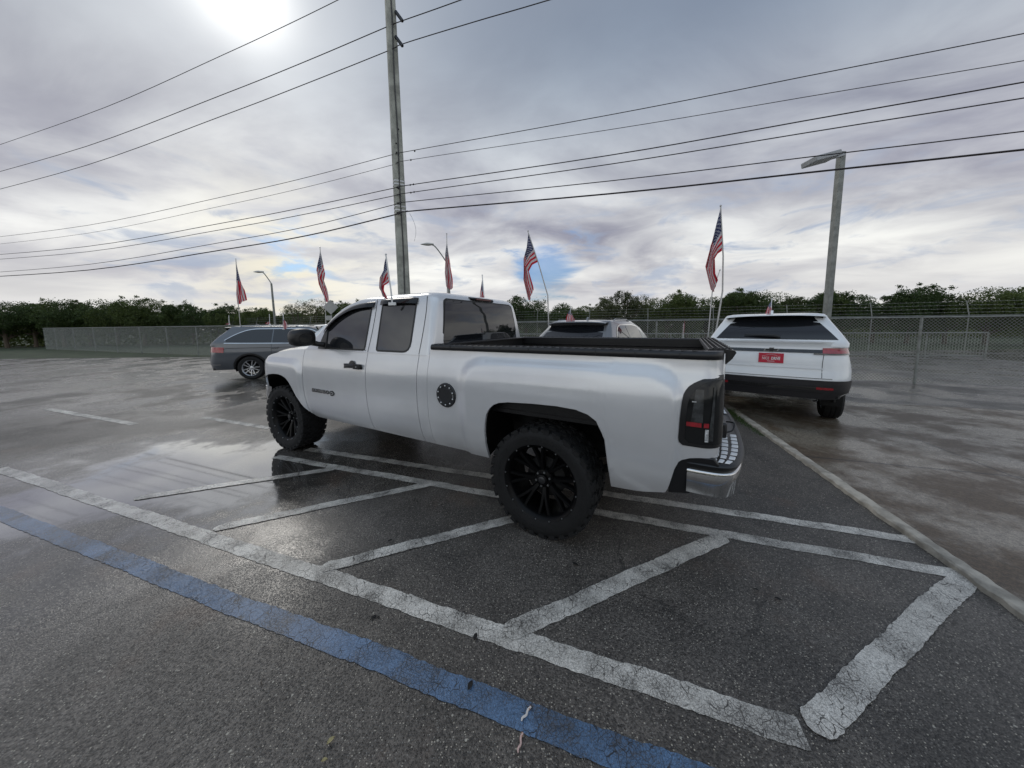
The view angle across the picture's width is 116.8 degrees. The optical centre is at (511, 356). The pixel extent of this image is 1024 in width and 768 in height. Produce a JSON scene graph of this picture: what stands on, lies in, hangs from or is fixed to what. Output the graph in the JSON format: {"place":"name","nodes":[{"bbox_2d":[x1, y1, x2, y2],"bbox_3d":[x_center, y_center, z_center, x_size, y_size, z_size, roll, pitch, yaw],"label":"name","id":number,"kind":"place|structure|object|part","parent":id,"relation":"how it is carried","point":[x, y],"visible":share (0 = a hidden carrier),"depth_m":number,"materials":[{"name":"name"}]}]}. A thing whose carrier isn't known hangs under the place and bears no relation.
{"place":"outdoors","nodes":[
{"label":"outdoors","id":0,"kind":"place"},
{"bbox_2d":[314,324,326,336],"bbox_3d":[-3.461,-0.110,8.867,4.396,1.749,2.120,-4,7,-30],"label":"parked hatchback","id":1,"kind":"object","parent":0,"point":[321,328],"visible":0.01,"depth_m":7.53,"materials":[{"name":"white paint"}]},
{"bbox_2d":[0,349,1023,767],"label":"parking lot","id":2,"kind":"structure","parent":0,"point":[102,665],"depth_m":1.82,"materials":[{"name":"grey asphalt"}]},
{"bbox_2d":[43,408,138,424],"bbox_3d":[-7.939,1.109,5.883,3.290,0.001,0.124,1,6,19],"label":"stall line","id":3,"kind":"object","parent":2,"relation":"on","point":[93,417],"visible":1,"depth_m":5.83,"materials":[{"name":"white paint"}]},
{"bbox_2d":[134,467,334,499],"bbox_3d":[-2.813,1.315,3.302,1.698,0.001,0.110,-3,6,-20],"label":"hatch bar","id":4,"kind":"object","parent":2,"relation":"on","point":[165,493],"visible":1,"depth_m":3.27,"materials":[{"name":"white paint"}]},
{"bbox_2d":[200,417,268,428],"bbox_3d":[-4.739,1.128,5.386,1.817,0.001,0.125,2,6,21],"label":"stall line","id":5,"kind":"object","parent":2,"relation":"on","point":[238,422],"visible":0.98,"depth_m":5.38,"materials":[{"name":"white paint"}]},
{"bbox_2d":[235,258,246,325],"bbox_3d":[-14.326,-2.541,16.743,0.463,5.227,0.133,-1,6,0],"label":"tall flag","id":6,"kind":"object","parent":2,"relation":"on","point":[241,294],"visible":1,"depth_m":16.64,"materials":[{"name":"fabric"}]},
{"bbox_2d":[210,324,320,378],"bbox_3d":[-7.041,-0.273,10.940,5.078,1.729,2.200,-2,6,-15],"label":"parked wagon","id":7,"kind":"object","parent":2,"relation":"on","point":[242,349],"visible":0.35,"depth_m":9.78,"materials":[{"name":"grey paint"}]},
{"bbox_3d":[-8.188,-0.633,9.825,1.202,0.428,0.216,-2,6,-15],"label":"side window","id":8,"kind":"part","parent":7,"relation":"part of","materials":[{"name":"grey glass"}]},
{"bbox_3d":[-7.179,-0.662,10.091,0.815,0.444,0.224,-2,6,-15],"label":"side window","id":9,"kind":"part","parent":7,"relation":"part of","materials":[{"name":"grey glass"}]},
{"bbox_2d":[282,314,286,328],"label":"car flag","id":10,"kind":"object","parent":7,"relation":"attached to","point":[284,324],"visible":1,"depth_m":9.19,"materials":[{"name":"multicoloured fabric"}]},
{"bbox_2d":[213,482,430,530],"bbox_3d":[-1.618,1.345,2.888,1.727,0.001,0.113,-3,6,-23],"label":"hatch bar","id":11,"kind":"object","parent":2,"relation":"on","point":[307,509],"visible":1,"depth_m":2.82,"materials":[{"name":"white paint"}]},
{"bbox_2d":[316,247,328,323],"bbox_3d":[-8.733,-2.398,14.632,0.445,5.258,0.133,-1,6,0],"label":"tall flag","id":12,"kind":"object","parent":2,"relation":"on","point":[320,270],"visible":1,"depth_m":14.50,"materials":[{"name":"fabric"}]},
{"bbox_2d":[323,300,337,319],"bbox_3d":[-8.806,-1.300,15.432,0.707,2.914,0.073,-2,6,-10],"label":"road sign","id":13,"kind":"object","parent":2,"relation":"on","point":[331,307],"visible":0.56,"depth_m":15.30,"materials":[{"name":"metal"}]},
{"bbox_2d":[327,736,334,743],"bbox_3d":[-0.708,1.498,1.229,0.016,0.008,0.030,4,7,38],"label":"fallen leaf","id":14,"kind":"object","parent":2,"relation":"on","point":[330,739],"visible":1,"depth_m":1.23,"materials":[{"name":"yellow plant"}]},
{"bbox_2d":[0,506,713,767],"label":"blue line","id":15,"kind":"object","parent":2,"relation":"on","point":[608,748],"visible":1,"depth_m":1.51,"materials":[{"name":"paint"}]},
{"bbox_2d":[468,680,472,689],"bbox_3d":[-0.187,1.475,1.415,0.021,0.008,0.040,2,6,21],"label":"dark scrap","id":16,"kind":"object","parent":15,"relation":"on","point":[470,683],"visible":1,"depth_m":1.41,"materials":[{"name":"black"}]},
{"bbox_2d":[521,705,530,720],"bbox_3d":[0.059,1.485,1.309,0.014,0.012,0.064,4,7,40],"label":"cigarette end","id":17,"kind":"object","parent":15,"relation":"on","point":[526,714],"visible":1,"depth_m":1.31,"materials":[{"name":"paper"}]},
{"bbox_2d":[385,0,415,294],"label":"utility pole","id":18,"kind":"object","parent":2,"relation":"on","point":[401,238],"visible":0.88,"depth_m":9.75,"materials":[{"name":"concrete"}]},
{"bbox_2d":[0,0,337,144],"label":"power line","id":19,"kind":"object","parent":18,"relation":"attached to","point":[188,70],"visible":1,"depth_m":14.85,"materials":[{"name":"black metal"}]},
{"bbox_2d":[0,0,460,171],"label":"power line","id":20,"kind":"object","parent":18,"relation":"attached to","point":[257,80],"visible":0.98,"depth_m":11.12,"materials":[{"name":"black metal"}]},
{"bbox_2d":[1,0,549,188],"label":"power line","id":21,"kind":"object","parent":18,"relation":"attached to","point":[310,81],"visible":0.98,"depth_m":10.30,"materials":[{"name":"black metal"}]},
{"bbox_2d":[0,149,1023,276],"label":"power line","id":22,"kind":"object","parent":18,"relation":"attached to","point":[941,158],"visible":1,"depth_m":7.72,"materials":[{"name":"black metal"}]},
{"bbox_2d":[0,81,1023,254],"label":"power line","id":23,"kind":"object","parent":18,"relation":"attached to","point":[603,156],"visible":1,"depth_m":7.59,"materials":[{"name":"black metal"}]},
{"bbox_2d":[0,33,1023,236],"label":"power line","id":24,"kind":"object","parent":18,"relation":"attached to","point":[601,116],"visible":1,"depth_m":7.55,"materials":[{"name":"black metal"}]},
{"bbox_2d":[3,60,1023,243],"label":"power line","id":25,"kind":"object","parent":18,"relation":"attached to","point":[603,130],"visible":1,"depth_m":7.54,"materials":[{"name":"black metal"}]},
{"bbox_2d":[4,131,1023,271],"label":"power line","id":26,"kind":"object","parent":18,"relation":"attached to","point":[598,182],"visible":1,"depth_m":7.71,"materials":[{"name":"black metal"}]},
{"bbox_2d":[7,97,1023,258],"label":"power line","id":27,"kind":"object","parent":18,"relation":"attached to","point":[607,164],"visible":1,"depth_m":7.59,"materials":[{"name":"black metal"}]},
{"bbox_2d":[0,467,810,750],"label":"aisle line","id":28,"kind":"object","parent":2,"relation":"on","point":[781,727],"visible":1,"depth_m":1.65,"materials":[{"name":"white paint"}]},
{"bbox_2d":[320,516,513,571],"bbox_3d":[-0.422,1.376,2.460,1.863,0.001,0.112,-3,6,-22],"label":"hatch bar","id":29,"kind":"object","parent":2,"relation":"on","point":[383,551],"visible":0.77,"depth_m":2.33,"materials":[{"name":"white paint"}]},
{"bbox_2d":[445,233,452,292],"bbox_3d":[-2.464,-2.183,12.369,0.293,5.161,0.134,-1,6,0],"label":"tall flag","id":30,"kind":"object","parent":2,"relation":"on","point":[448,278],"visible":0.98,"depth_m":12.25,"materials":[{"name":"fabric"}]},
{"bbox_2d":[265,292,743,540],"bbox_3d":[-0.728,0.241,3.949,5.837,1.989,2.530,3,7,29],"label":"pickup truck","id":31,"kind":"object","parent":2,"relation":"on","point":[479,376],"visible":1,"depth_m":2.52,"materials":[{"name":"silver metal"}]},
{"bbox_3d":[-2.062,0.098,3.503,1.173,1.380,0.483,3,7,29],"label":"front door","id":32,"kind":"part","parent":31,"relation":"part of","materials":[{"name":"silver metal"}]},
{"bbox_2d":[379,253,395,305],"bbox_3d":[-1.232,-0.760,3.111,0.151,0.508,0.053,-1,6,0],"label":"car flag","id":33,"kind":"object","parent":31,"relation":"attached to","point":[384,278],"visible":1,"depth_m":3.11,"materials":[{"name":"multicoloured fabric"}]},
{"bbox_3d":[-1.156,0.111,3.167,0.748,1.402,0.204,3,7,29],"label":"rear door","id":34,"kind":"part","parent":31,"relation":"part of","materials":[{"name":"silver metal"}]},
{"bbox_3d":[-0.578,0.338,2.741,0.216,0.216,0.024,3,7,29],"label":"fuel door","id":35,"kind":"part","parent":31,"relation":"part of","materials":[{"name":"metal"}]},
{"bbox_2d":[480,275,484,297],"bbox_3d":[-0.402,-0.952,4.561,0.127,0.465,0.054,-1,6,0],"label":"car flag","id":36,"kind":"object","parent":31,"relation":"on","point":[482,291],"visible":0.62,"depth_m":4.55,"materials":[{"name":"multicoloured fabric"}]},
{"bbox_2d":[517,732,523,752],"bbox_3d":[0.032,1.494,1.219,0.013,0.011,0.062,1,6,18],"label":"cigarette end","id":37,"kind":"object","parent":2,"relation":"on","point":[520,744],"visible":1,"depth_m":1.22,"materials":[{"name":"white paper"}]},
{"bbox_2d":[43,315,1023,386],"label":"chain link fence","id":38,"kind":"object","parent":2,"relation":"on","point":[918,344],"visible":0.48,"depth_m":8.38,"materials":[{"name":"metal"}]},
{"bbox_2d":[523,230,548,326],"bbox_3d":[0.875,-1.917,11.008,0.951,4.839,0.161,-1,6,0],"label":"tall flag","id":39,"kind":"object","parent":2,"relation":"on","point":[530,258],"visible":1,"depth_m":10.88,"materials":[{"name":"fabric"}]},
{"bbox_2d":[539,317,647,337],"bbox_3d":[2.173,-0.008,7.265,2.220,1.759,4.700,4,7,35],"label":"parked crossover","id":40,"kind":"object","parent":2,"relation":"on","point":[588,327],"visible":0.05,"depth_m":5.82,"materials":[{"name":"silver metal"}]},
{"bbox_2d":[566,307,574,319],"bbox_3d":[1.178,-0.826,6.300,0.191,0.322,0.054,-1,6,0],"label":"car flag","id":41,"kind":"object","parent":40,"relation":"attached to","point":[569,316],"visible":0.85,"depth_m":6.30,"materials":[{"name":"fabric"}]},
{"bbox_2d":[543,325,603,336],"bbox_3d":[1.051,-0.330,5.668,1.280,0.460,0.539,4,7,35],"label":"rear window","id":42,"kind":"structure","parent":40,"relation":"in","point":[568,330],"depth_m":5.74,"materials":[{"name":"black glass"}]},
{"bbox_2d":[617,325,628,336],"bbox_3d":[2.040,-0.323,5.769,0.231,0.492,0.889,4,7,35],"label":"side window","id":43,"kind":"structure","parent":40,"relation":"in","point":[621,332],"depth_m":5.91,"materials":[{"name":"grey glass"}]},
{"bbox_2d":[625,325,641,337],"bbox_3d":[2.560,-0.390,6.484,0.239,0.512,0.815,4,7,35],"label":"side window","id":44,"kind":"structure","parent":40,"relation":"in","point":[633,331],"depth_m":6.49,"materials":[{"name":"grey glass"}]},
{"bbox_2d":[219,332,989,359],"bbox_3d":[-0.075,-0.659,17.067,40.052,1.146,0.052,1,6,12],"label":"steel railing","id":45,"kind":"object","parent":2,"relation":"on","point":[924,355],"visible":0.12,"depth_m":13.45,"materials":[{"name":"metal"}]},
{"bbox_2d":[305,448,915,543],"bbox_3d":[0.130,1.294,3.264,5.984,0.001,0.118,1,6,18],"label":"stall line","id":46,"kind":"object","parent":2,"relation":"on","point":[846,529],"visible":0.87,"depth_m":2.77,"materials":[{"name":"white paint"}]},
{"bbox_2d":[273,455,952,575],"bbox_3d":[0.101,1.327,2.932,6.467,0.001,0.116,1,6,18],"label":"stall line","id":47,"kind":"object","parent":2,"relation":"on","point":[901,564],"visible":0.78,"depth_m":2.45,"materials":[{"name":"white paint"}]},
{"bbox_2d":[503,533,729,639],"bbox_3d":[0.785,1.409,2.021,1.812,0.001,0.125,-3,6,-24],"label":"hatch bar","id":48,"kind":"object","parent":2,"relation":"on","point":[522,625],"visible":1,"depth_m":1.93,"materials":[{"name":"white paint"}]},
{"bbox_2d":[707,269,720,337],"bbox_3d":[5.969,-0.971,9.395,0.341,3.182,0.040,-1,6,0],"label":"bare flag pole","id":49,"kind":"object","parent":2,"relation":"on","point":[710,308],"visible":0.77,"depth_m":9.34,"materials":[{"name":"metal"}]},
{"bbox_2d":[705,205,723,330],"bbox_3d":[5.936,-1.865,9.267,0.558,4.991,0.187,-1,6,0],"label":"tall flag","id":50,"kind":"object","parent":2,"relation":"on","point":[716,247],"visible":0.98,"depth_m":9.16,"materials":[{"name":"fabric"}]},
{"bbox_2d":[728,408,763,435],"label":"grass","id":51,"kind":"structure","parent":2,"relation":"on","point":[734,415],"depth_m":5.23,"materials":[{"name":"green plant"}]},
{"bbox_2d":[801,149,845,319],"bbox_3d":[7.526,-2.068,7.740,0.932,5.662,0.400,-1,6,0],"label":"lot floodlight","id":52,"kind":"object","parent":2,"relation":"on","point":[833,234],"visible":0.81,"depth_m":7.68,"materials":[{"name":"metal"}]},
{"bbox_2d":[724,396,1023,600],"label":"concrete pad","id":53,"kind":"object","parent":2,"relation":"on","point":[950,480],"depth_m":3.55,"materials":[{"name":"grey concrete"}]},
{"bbox_2d":[710,310,851,417],"bbox_3d":[5.517,-0.047,6.808,2.240,1.804,4.868,4,7,38],"label":"parked suv","id":54,"kind":"object","parent":53,"relation":"on","point":[802,355],"visible":0.67,"depth_m":4.92,"materials":[{"name":"white paint"}]},
{"bbox_2d":[765,298,771,313],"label":"car flag","id":55,"kind":"object","parent":54,"relation":"attached to","point":[769,309],"visible":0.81,"depth_m":6.13,"materials":[{"name":"multicoloured fabric"}]},
{"bbox_3d":[4.286,-0.476,5.185,1.500,0.355,0.485,4,7,38],"label":"rear window","id":56,"kind":"part","parent":54,"relation":"part of","materials":[{"name":"black glass"}]},
{"bbox_2d":[724,402,1023,621],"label":"pad edging","id":57,"kind":"object","parent":2,"relation":"on","point":[1006,599],"visible":0.83,"depth_m":2.35,"materials":[{"name":"concrete"}]},
{"bbox_2d":[800,570,976,738],"bbox_3d":[2.051,1.435,1.634,1.885,0.001,0.128,-3,6,-24],"label":"hatch bar","id":58,"kind":"object","parent":2,"relation":"on","point":[834,709],"visible":0.98,"depth_m":1.51,"materials":[{"name":"white paint"}]},
{"bbox_2d":[0,325,1023,358],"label":"verge","id":59,"kind":"structure","parent":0,"point":[25,352],"depth_m":22.13,"materials":[{"name":"green plant"}]},
{"bbox_2d":[0,300,47,347],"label":"tree","id":60,"kind":"object","parent":59,"relation":"on","point":[6,324],"visible":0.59,"depth_m":27.58,"materials":[{"name":"green plant"}]},
{"bbox_2d":[0,297,62,346],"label":"tree","id":61,"kind":"object","parent":59,"relation":"on","point":[32,333],"visible":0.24,"depth_m":28.64,"materials":[{"name":"green plant"}]},
{"bbox_2d":[10,299,97,346],"bbox_3d":[-41.172,-3.105,29.025,3.873,4.430,4.504,1,6,17],"label":"tree","id":62,"kind":"object","parent":59,"relation":"on","point":[55,320],"visible":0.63,"depth_m":28.13,"materials":[{"name":"green plant"}]},
{"bbox_2d":[43,297,117,345],"bbox_3d":[-40.093,-3.300,30.272,6.699,4.555,4.635,0,6,8],"label":"tree","id":63,"kind":"object","parent":59,"relation":"on","point":[72,322],"visible":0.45,"depth_m":28.90,"materials":[{"name":"green plant"}]},
{"bbox_2d":[82,305,146,343],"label":"tree","id":64,"kind":"object","parent":59,"relation":"on","point":[101,318],"visible":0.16,"depth_m":29.14,"materials":[{"name":"green plant"}]},
{"bbox_2d":[97,295,173,345],"bbox_3d":[-34.879,-3.362,29.634,4.087,4.701,4.620,-4,6,-28],"label":"tree","id":65,"kind":"object","parent":59,"relation":"on","point":[124,313],"visible":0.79,"depth_m":28.51,"materials":[{"name":"green plant"}]},
{"bbox_2d":[131,305,199,344],"bbox_3d":[-33.675,-3.075,30.397,5.735,3.956,3.976,1,6,16],"label":"tree","id":66,"kind":"object","parent":59,"relation":"on","point":[162,319],"visible":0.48,"depth_m":29.52,"materials":[{"name":"green plant"}]},
{"bbox_2d":[160,300,204,343],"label":"tree","id":67,"kind":"object","parent":59,"relation":"on","point":[190,314],"visible":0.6,"depth_m":29.96,"materials":[{"name":"green plant"}]},
{"bbox_2d":[195,303,239,336],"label":"tree","id":68,"kind":"object","parent":59,"relation":"on","point":[212,312],"visible":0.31,"depth_m":30.07,"materials":[{"name":"green plant"}]},
{"bbox_2d":[202,307,260,332],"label":"tree","id":69,"kind":"object","parent":59,"relation":"on","point":[208,321],"visible":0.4,"depth_m":29.34,"materials":[{"name":"green plant"}]},
{"bbox_2d":[233,307,273,324],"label":"tree","id":70,"kind":"object","parent":59,"relation":"on","point":[259,314],"visible":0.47,"depth_m":29.29,"materials":[{"name":"green plant"}]},
{"bbox_2d":[254,271,275,324],"bbox_3d":[-20.869,-4.039,26.711,1.574,6.349,0.303,-1,6,0],"label":"street lamp","id":71,"kind":"object","parent":59,"relation":"on","point":[273,307],"visible":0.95,"depth_m":26.56,"materials":[{"name":"metal"}]},
{"bbox_2d":[248,307,282,323],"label":"tree","id":72,"kind":"object","parent":59,"relation":"on","point":[268,315],"visible":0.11,"depth_m":30.91,"materials":[{"name":"green plant"}]},
{"bbox_2d":[251,307,309,324],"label":"tree","id":73,"kind":"object","parent":59,"relation":"on","point":[284,311],"visible":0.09,"depth_m":31.53,"materials":[{"name":"green plant"}]},
{"bbox_2d":[281,299,319,324],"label":"tree","id":74,"kind":"object","parent":59,"relation":"on","point":[292,315],"visible":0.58,"depth_m":29.51,"materials":[{"name":"green plant"}]},
{"bbox_2d":[297,299,332,325],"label":"tree","id":75,"kind":"object","parent":59,"relation":"on","point":[316,311],"visible":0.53,"depth_m":29.22,"materials":[{"name":"green plant"}]},
{"bbox_2d":[312,300,348,323],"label":"tree","id":76,"kind":"object","parent":59,"relation":"on","point":[339,308],"visible":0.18,"depth_m":29.86,"materials":[{"name":"green plant"}]},
{"bbox_2d":[421,243,449,292],"bbox_3d":[-4.895,-3.898,20.710,1.981,6.963,0.303,-1,6,0],"label":"street lamp","id":77,"kind":"object","parent":59,"relation":"on","point":[428,244],"visible":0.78,"depth_m":20.36,"materials":[{"name":"metal"}]},
{"bbox_2d":[0,300,1023,346],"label":"woodland","id":78,"kind":"object","parent":59,"relation":"on","point":[18,339],"visible":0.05,"depth_m":30.74,"materials":[{"name":"green plant"}]},
{"bbox_2d":[507,295,546,336],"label":"tree","id":79,"kind":"object","parent":59,"relation":"on","point":[517,305],"visible":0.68,"depth_m":25.99,"materials":[{"name":"green plant"}]},
{"bbox_2d":[527,302,574,330],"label":"tree","id":80,"kind":"object","parent":59,"relation":"on","point":[544,327],"visible":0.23,"depth_m":26.66,"materials":[{"name":"green plant"}]},
{"bbox_2d":[561,308,584,319],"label":"tree","id":81,"kind":"object","parent":59,"relation":"on","point":[577,311],"visible":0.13,"depth_m":28.68,"materials":[{"name":"green plant"}]},
{"bbox_2d":[573,303,599,319],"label":"tree","id":82,"kind":"object","parent":59,"relation":"on","point":[583,317],"visible":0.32,"depth_m":30.50,"materials":[{"name":"green plant"}]},
{"bbox_2d":[151,300,1023,356],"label":"barbed wire fence","id":83,"kind":"object","parent":59,"relation":"on","point":[713,310],"visible":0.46,"depth_m":15.72,"materials":[{"name":"metal"}]},
{"bbox_2d":[586,296,622,319],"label":"tree","id":84,"kind":"object","parent":59,"relation":"on","point":[603,305],"visible":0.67,"depth_m":26.96,"materials":[{"name":"green plant"}]},
{"bbox_2d":[606,290,654,325],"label":"tree","id":85,"kind":"object","parent":59,"relation":"on","point":[635,304],"visible":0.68,"depth_m":27.20,"materials":[{"name":"green plant"}]},
{"bbox_2d":[628,303,655,335],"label":"tree","id":86,"kind":"object","parent":59,"relation":"on","point":[643,325],"visible":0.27,"depth_m":30.56,"materials":[{"name":"green plant"}]},
{"bbox_2d":[643,289,698,337],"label":"tree","id":87,"kind":"object","parent":59,"relation":"on","point":[681,312],"visible":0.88,"depth_m":26.98,"materials":[{"name":"green plant"}]},
{"bbox_2d":[662,293,709,337],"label":"tree","id":88,"kind":"object","parent":59,"relation":"on","point":[705,306],"visible":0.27,"depth_m":27.08,"materials":[{"name":"green plant"}]},
{"bbox_2d":[690,299,733,337],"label":"tree","id":89,"kind":"object","parent":59,"relation":"on","point":[705,327],"visible":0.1,"depth_m":27.90,"materials":[{"name":"green plant"}]},
{"bbox_2d":[701,288,762,329],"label":"tree","id":90,"kind":"object","parent":59,"relation":"on","point":[724,314],"visible":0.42,"depth_m":26.04,"materials":[{"name":"green plant"}]},
{"bbox_2d":[714,287,778,324],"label":"tree","id":91,"kind":"object","parent":59,"relation":"on","point":[731,298],"visible":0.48,"depth_m":25.02,"materials":[{"name":"green plant"}]},
{"bbox_2d":[731,290,806,313],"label":"tree","id":92,"kind":"object","parent":59,"relation":"on","point":[781,310],"visible":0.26,"depth_m":25.00,"materials":[{"name":"green plant"}]},
{"bbox_2d":[779,295,817,312],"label":"tree","id":93,"kind":"object","parent":59,"relation":"on","point":[797,299],"visible":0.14,"depth_m":25.09,"materials":[{"name":"green plant"}]},
{"bbox_2d":[785,291,858,320],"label":"tree","id":94,"kind":"object","parent":59,"relation":"on","point":[837,309],"visible":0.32,"depth_m":23.65,"materials":[{"name":"green plant"}]},
{"bbox_2d":[804,290,878,332],"bbox_3d":[24.610,-3.174,23.976,3.950,4.318,3.886,2,6,24],"label":"tree","id":95,"kind":"object","parent":59,"relation":"on","point":[819,298],"visible":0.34,"depth_m":23.08,"materials":[{"name":"green plant"}]},
{"bbox_2d":[844,292,932,342],"bbox_3d":[27.089,-2.894,23.602,3.857,3.792,5.578,-3,6,-25],"label":"tree","id":96,"kind":"object","parent":59,"relation":"on","point":[886,312],"visible":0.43,"depth_m":22.55,"materials":[{"name":"green plant"}]},
{"bbox_2d":[879,282,957,342],"bbox_3d":[28.697,-3.091,22.672,3.607,4.337,4.166,5,8,42],"label":"tree","id":97,"kind":"object","parent":59,"relation":"on","point":[924,292],"visible":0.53,"depth_m":21.66,"materials":[{"name":"green plant"}]},
{"bbox_2d":[915,291,986,343],"bbox_3d":[29.941,-2.821,22.089,3.604,3.890,3.521,4,7,36],"label":"tree","id":98,"kind":"object","parent":59,"relation":"on","point":[951,297],"visible":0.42,"depth_m":21.50,"materials":[{"name":"green plant"}]},
{"bbox_2d":[941,286,1023,344],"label":"tree","id":99,"kind":"object","parent":59,"relation":"on","point":[1004,306],"visible":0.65,"depth_m":20.18,"materials":[{"name":"green plant"}]},
{"bbox_2d":[985,288,1023,344],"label":"tree","id":100,"kind":"object","parent":59,"relation":"on","point":[1014,326],"visible":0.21,"depth_m":20.13,"materials":[{"name":"green plant"}]},
{"bbox_2d":[0,0,1023,329],"label":"sky","id":101,"kind":"structure","parent":0,"point":[957,222],"materials":[{"name":"grey"}]}
]}

